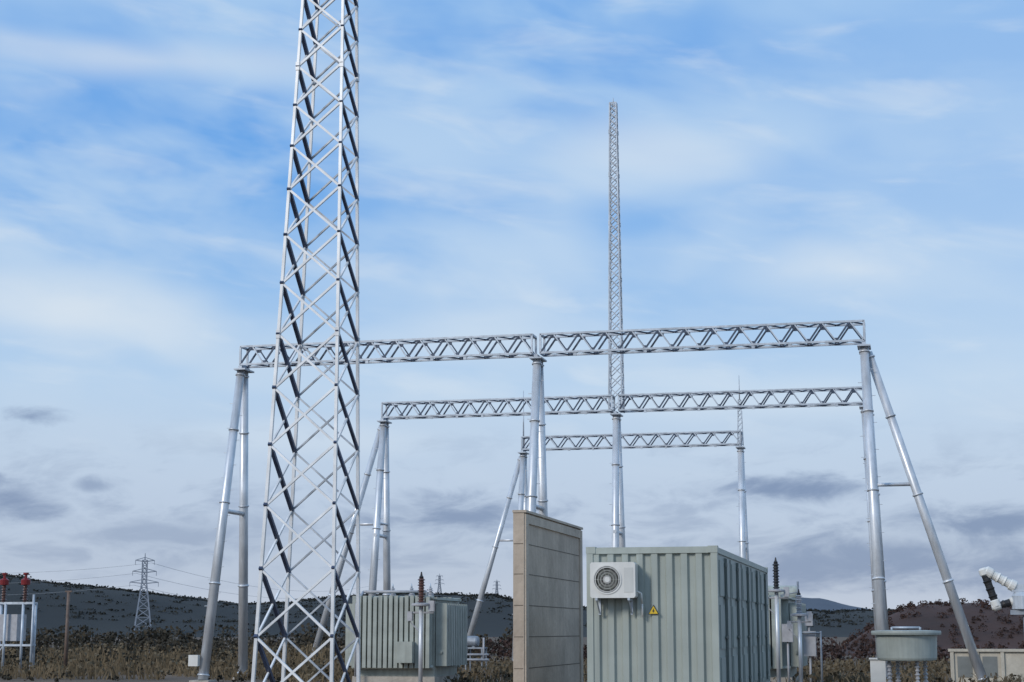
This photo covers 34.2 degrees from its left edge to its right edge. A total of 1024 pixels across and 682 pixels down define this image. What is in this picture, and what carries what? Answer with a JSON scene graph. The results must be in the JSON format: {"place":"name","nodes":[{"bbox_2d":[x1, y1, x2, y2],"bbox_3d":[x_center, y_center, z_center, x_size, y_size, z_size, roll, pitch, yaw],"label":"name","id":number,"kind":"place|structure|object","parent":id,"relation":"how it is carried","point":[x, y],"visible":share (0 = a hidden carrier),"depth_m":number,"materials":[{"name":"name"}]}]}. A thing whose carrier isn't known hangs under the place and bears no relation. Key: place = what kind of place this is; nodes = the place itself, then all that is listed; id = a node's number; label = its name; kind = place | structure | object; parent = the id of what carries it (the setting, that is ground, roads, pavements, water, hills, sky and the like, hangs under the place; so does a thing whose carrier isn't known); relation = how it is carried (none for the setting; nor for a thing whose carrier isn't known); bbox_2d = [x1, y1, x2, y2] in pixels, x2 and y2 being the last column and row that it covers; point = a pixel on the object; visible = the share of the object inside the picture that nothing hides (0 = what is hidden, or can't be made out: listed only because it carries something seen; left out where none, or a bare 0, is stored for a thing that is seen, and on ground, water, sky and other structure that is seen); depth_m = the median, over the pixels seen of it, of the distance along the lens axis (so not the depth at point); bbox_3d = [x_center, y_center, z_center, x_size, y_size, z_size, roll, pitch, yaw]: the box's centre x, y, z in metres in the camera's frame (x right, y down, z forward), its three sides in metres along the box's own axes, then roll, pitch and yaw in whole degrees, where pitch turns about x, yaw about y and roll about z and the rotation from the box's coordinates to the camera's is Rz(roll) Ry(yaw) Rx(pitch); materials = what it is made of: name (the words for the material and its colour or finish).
{"place":"outdoors","nodes":[
{"label":"outdoors","id":0,"kind":"place"},
{"bbox_2d":[0,576,894,636],"bbox_3d":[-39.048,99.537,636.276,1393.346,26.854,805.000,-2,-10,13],"label":"hills","id":1,"kind":"structure","parent":0,"point":[489,623],"depth_m":503.69,"materials":[{"name":"plant"}]},
{"bbox_2d":[435,573,443,592],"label":"transmission tower","id":2,"kind":"structure","parent":1,"relation":"on","point":[439,583],"depth_m":616.69,"materials":[{"name":"metal"}]},
{"bbox_2d":[0,572,893,626],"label":"hill woodland","id":3,"kind":"object","parent":1,"relation":"on","point":[470,596],"visible":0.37,"depth_m":546.36,"materials":[{"name":"green plant"}]},
{"bbox_2d":[493,581,500,593],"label":"transmission tower","id":4,"kind":"structure","parent":1,"relation":"on","point":[496,591],"depth_m":652.28,"materials":[{"name":"metal"}]},
{"bbox_2d":[0,637,950,681],"bbox_3d":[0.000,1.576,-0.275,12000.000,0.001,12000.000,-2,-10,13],"label":"ground","id":5,"kind":"structure","parent":0,"point":[173,678],"depth_m":58.27,"materials":[{"name":"soil"}]},
{"bbox_2d":[0,573,37,675],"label":"circuit breaker","id":6,"kind":"object","parent":5,"relation":"on","point":[12,627],"visible":1,"depth_m":60.06,"materials":[{"name":"metal"}]},
{"bbox_2d":[63,591,72,668],"bbox_3d":[-17.330,11.318,64.798,0.280,3.160,0.152,-2,-10,13],"label":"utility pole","id":7,"kind":"object","parent":5,"relation":"on","point":[67,631],"visible":0.76,"depth_m":64.76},
{"bbox_2d":[129,553,158,633],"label":"transmission tower","id":8,"kind":"structure","parent":5,"relation":"on","point":[145,587],"depth_m":454.46,"materials":[{"name":"metal"}]},
{"bbox_2d":[14,585,232,603],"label":"overhead wire","id":9,"kind":"object","parent":8,"relation":"attached to","point":[121,586],"visible":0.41,"depth_m":456.59,"materials":[{"name":"metal"}]},
{"bbox_2d":[25,563,367,590],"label":"overhead wire","id":10,"kind":"object","parent":8,"relation":"attached to","point":[137,564],"visible":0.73,"depth_m":456.56,"materials":[{"name":"metal"}]},
{"bbox_2d":[42,573,354,598],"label":"overhead wire","id":11,"kind":"object","parent":8,"relation":"attached to","point":[160,579],"visible":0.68,"depth_m":469.87,"materials":[{"name":"metal"}]},
{"bbox_2d":[0,635,498,669],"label":"reed shrubs","id":12,"kind":"object","parent":5,"relation":"on","point":[25,653],"visible":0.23,"depth_m":72.46,"materials":[{"name":"brown plant"}]},
{"bbox_2d":[1,621,512,655],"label":"dark shrubs","id":13,"kind":"object","parent":5,"relation":"on","point":[162,637],"visible":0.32,"depth_m":106.23,"materials":[{"name":"green plant"}]},
{"bbox_2d":[251,0,360,681],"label":"lattice mast","id":14,"kind":"object","parent":5,"relation":"on","point":[280,338],"visible":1,"depth_m":30.77,"materials":[{"name":"silver metal"}]},
{"bbox_2d":[345,583,466,681],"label":"power transformer","id":15,"kind":"object","parent":5,"relation":"on","point":[389,642],"visible":0.94,"depth_m":48.47,"materials":[{"name":"paint"}]},
{"bbox_2d":[407,572,434,681],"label":"surge arrester","id":16,"kind":"object","parent":5,"relation":"on","point":[421,604],"visible":1,"depth_m":41.02,"materials":[{"name":"grey plastic"}]},
{"bbox_2d":[465,636,488,671],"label":"pipe rack","id":17,"kind":"object","parent":5,"relation":"on","point":[472,642],"visible":0.48,"depth_m":65.03,"materials":[{"name":"metal"}]},
{"bbox_2d":[1,661,954,681],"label":"yard weeds","id":18,"kind":"object","parent":5,"relation":"on","point":[70,675],"visible":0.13,"depth_m":55.29,"materials":[{"name":"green plant"}]},
{"bbox_2d":[0,639,1023,681],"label":"dry reeds","id":19,"kind":"object","parent":5,"relation":"on","point":[164,665],"visible":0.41,"depth_m":60.62,"materials":[{"name":"brown plant"}]},
{"bbox_2d":[188,320,987,681],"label":"steel gantry","id":20,"kind":"object","parent":5,"relation":"on","point":[536,480],"visible":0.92,"depth_m":53.29,"materials":[{"name":"metal"}]},
{"bbox_2d":[311,99,876,657],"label":"steel gantry","id":21,"kind":"object","parent":5,"relation":"on","point":[383,471],"visible":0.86,"depth_m":68.49,"materials":[{"name":"metal"}]},
{"bbox_2d":[467,385,748,663],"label":"steel gantry","id":22,"kind":"object","parent":5,"relation":"on","point":[521,468],"visible":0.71,"depth_m":81.34,"materials":[{"name":"metal"}]},
{"bbox_2d":[328,636,1023,664],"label":"shrubs","id":23,"kind":"object","parent":5,"relation":"on","point":[831,649],"visible":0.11,"depth_m":92.71,"materials":[{"name":"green plant"}]},
{"bbox_2d":[586,545,769,681],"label":"equipment container","id":24,"kind":"object","parent":5,"relation":"on","point":[709,622],"visible":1,"depth_m":30.73,"materials":[{"name":"metal"}]},
{"bbox_2d":[590,562,643,616],"bbox_3d":[1.928,4.586,30.665,0.938,1.002,0.370,-2,-10,13],"label":"air conditioner","id":25,"kind":"object","parent":24,"relation":"attached to","point":[613,579],"visible":1,"depth_m":30.57,"materials":[{"name":"white metal"}]},
{"bbox_2d":[649,605,658,613],"bbox_3d":[2.608,4.947,30.648,0.200,0.173,0.049,-2,-10,13],"label":"warning sign","id":26,"kind":"object","parent":24,"relation":"attached to","point":[653,610],"visible":1,"depth_m":30.62,"materials":[{"name":"yellow metal"}]},
{"bbox_2d":[718,555,728,681],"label":"door","id":27,"kind":"structure","parent":24,"relation":"in","point":[722,565],"depth_m":30.98,"materials":[{"name":"paint"}]},
{"bbox_2d":[723,558,731,681],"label":"door","id":28,"kind":"structure","parent":24,"relation":"in","point":[727,560],"depth_m":31.92,"materials":[{"name":"paint"}]},
{"bbox_2d":[730,560,740,681],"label":"door","id":29,"kind":"structure","parent":24,"relation":"in","point":[733,569],"depth_m":33.07,"materials":[{"name":"paint"}]},
{"bbox_2d":[735,562,742,681],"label":"door","id":30,"kind":"structure","parent":24,"relation":"in","point":[739,569],"depth_m":34.01,"materials":[{"name":"paint"}]},
{"bbox_2d":[741,564,750,681],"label":"door","id":31,"kind":"structure","parent":24,"relation":"in","point":[744,581],"depth_m":35.16,"materials":[{"name":"paint"}]},
{"bbox_2d":[746,566,752,681],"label":"container door","id":32,"kind":"structure","parent":24,"relation":"in","point":[749,573],"depth_m":36.13,"materials":[{"name":"paint"}]},
{"bbox_2d":[751,568,759,681],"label":"door","id":33,"kind":"structure","parent":24,"relation":"in","point":[754,588],"depth_m":37.28,"materials":[{"name":"paint"}]},
{"bbox_2d":[755,570,761,681],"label":"container door","id":34,"kind":"structure","parent":24,"relation":"in","point":[758,583],"depth_m":38.26,"materials":[{"name":"paint"}]},
{"bbox_2d":[760,572,767,680],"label":"container door","id":35,"kind":"structure","parent":24,"relation":"in","point":[762,578],"depth_m":39.39,"materials":[{"name":"paint"}]},
{"bbox_2d":[763,573,769,679],"bbox_3d":[6.166,6.901,40.253,0.080,2.530,1.040,-2,-10,13],"label":"container door","id":36,"kind":"structure","parent":24,"relation":"in","point":[763,573],"depth_m":40.33,"materials":[{"name":"paint"}]},
{"bbox_2d":[768,557,788,681],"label":"surge arrester","id":37,"kind":"object","parent":5,"relation":"on","point":[776,590],"visible":0.98,"depth_m":45.53,"materials":[{"name":"grey plastic"}]},
{"bbox_2d":[768,581,822,681],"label":"power transformer","id":38,"kind":"object","parent":5,"relation":"on","point":[789,661],"visible":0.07,"depth_m":47.55,"materials":[{"name":"paint"}]},
{"bbox_2d":[787,589,811,681],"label":"surge arrester","id":39,"kind":"object","parent":5,"relation":"on","point":[798,614],"visible":1,"depth_m":46.09,"materials":[{"name":"grey plastic"}]},
{"bbox_2d":[869,658,885,681],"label":"junction cabinet","id":40,"kind":"object","parent":5,"relation":"on","point":[878,670],"visible":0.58,"depth_m":44.61,"materials":[{"name":"white metal"}]},
{"bbox_2d":[871,627,940,681],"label":"reactor drum","id":41,"kind":"object","parent":5,"relation":"on","point":[897,646],"visible":1,"depth_m":41.54,"materials":[{"name":"paint"}]},
{"bbox_2d":[948,649,1023,681],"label":"boundary wall","id":42,"kind":"structure","parent":5,"relation":"on","point":[1002,663],"depth_m":49.17,"materials":[{"name":"beige concrete"}]},
{"bbox_2d":[978,566,1023,623],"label":"disconnector","id":43,"kind":"object","parent":5,"relation":"on","point":[1015,600],"visible":1,"depth_m":36.02,"materials":[{"name":"metal"}]},
{"bbox_2d":[0,0,1023,608],"label":"sky","id":44,"kind":"structure","parent":0,"point":[781,161],"materials":[{"name":"blue"}]},
{"bbox_2d":[512,510,582,681],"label":"fire wall","id":45,"kind":"structure","parent":0,"point":[547,599],"depth_m":40.93,"materials":[{"name":"concrete"}]},
{"bbox_2d":[795,597,866,610],"bbox_3d":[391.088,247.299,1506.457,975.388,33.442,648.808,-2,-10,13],"label":"hill","id":46,"kind":"structure","parent":0,"point":[819,603],"depth_m":1511.86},
{"bbox_2d":[828,603,1023,654],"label":"bank terrain","id":47,"kind":"structure","parent":0,"point":[927,618],"depth_m":118.33,"materials":[{"name":"brown soil"}]},
{"bbox_2d":[817,598,1023,655],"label":"autumn thicket","id":48,"kind":"object","parent":47,"relation":"on","point":[868,626],"visible":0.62,"depth_m":120.31,"materials":[{"name":"brown plant"}]}
]}

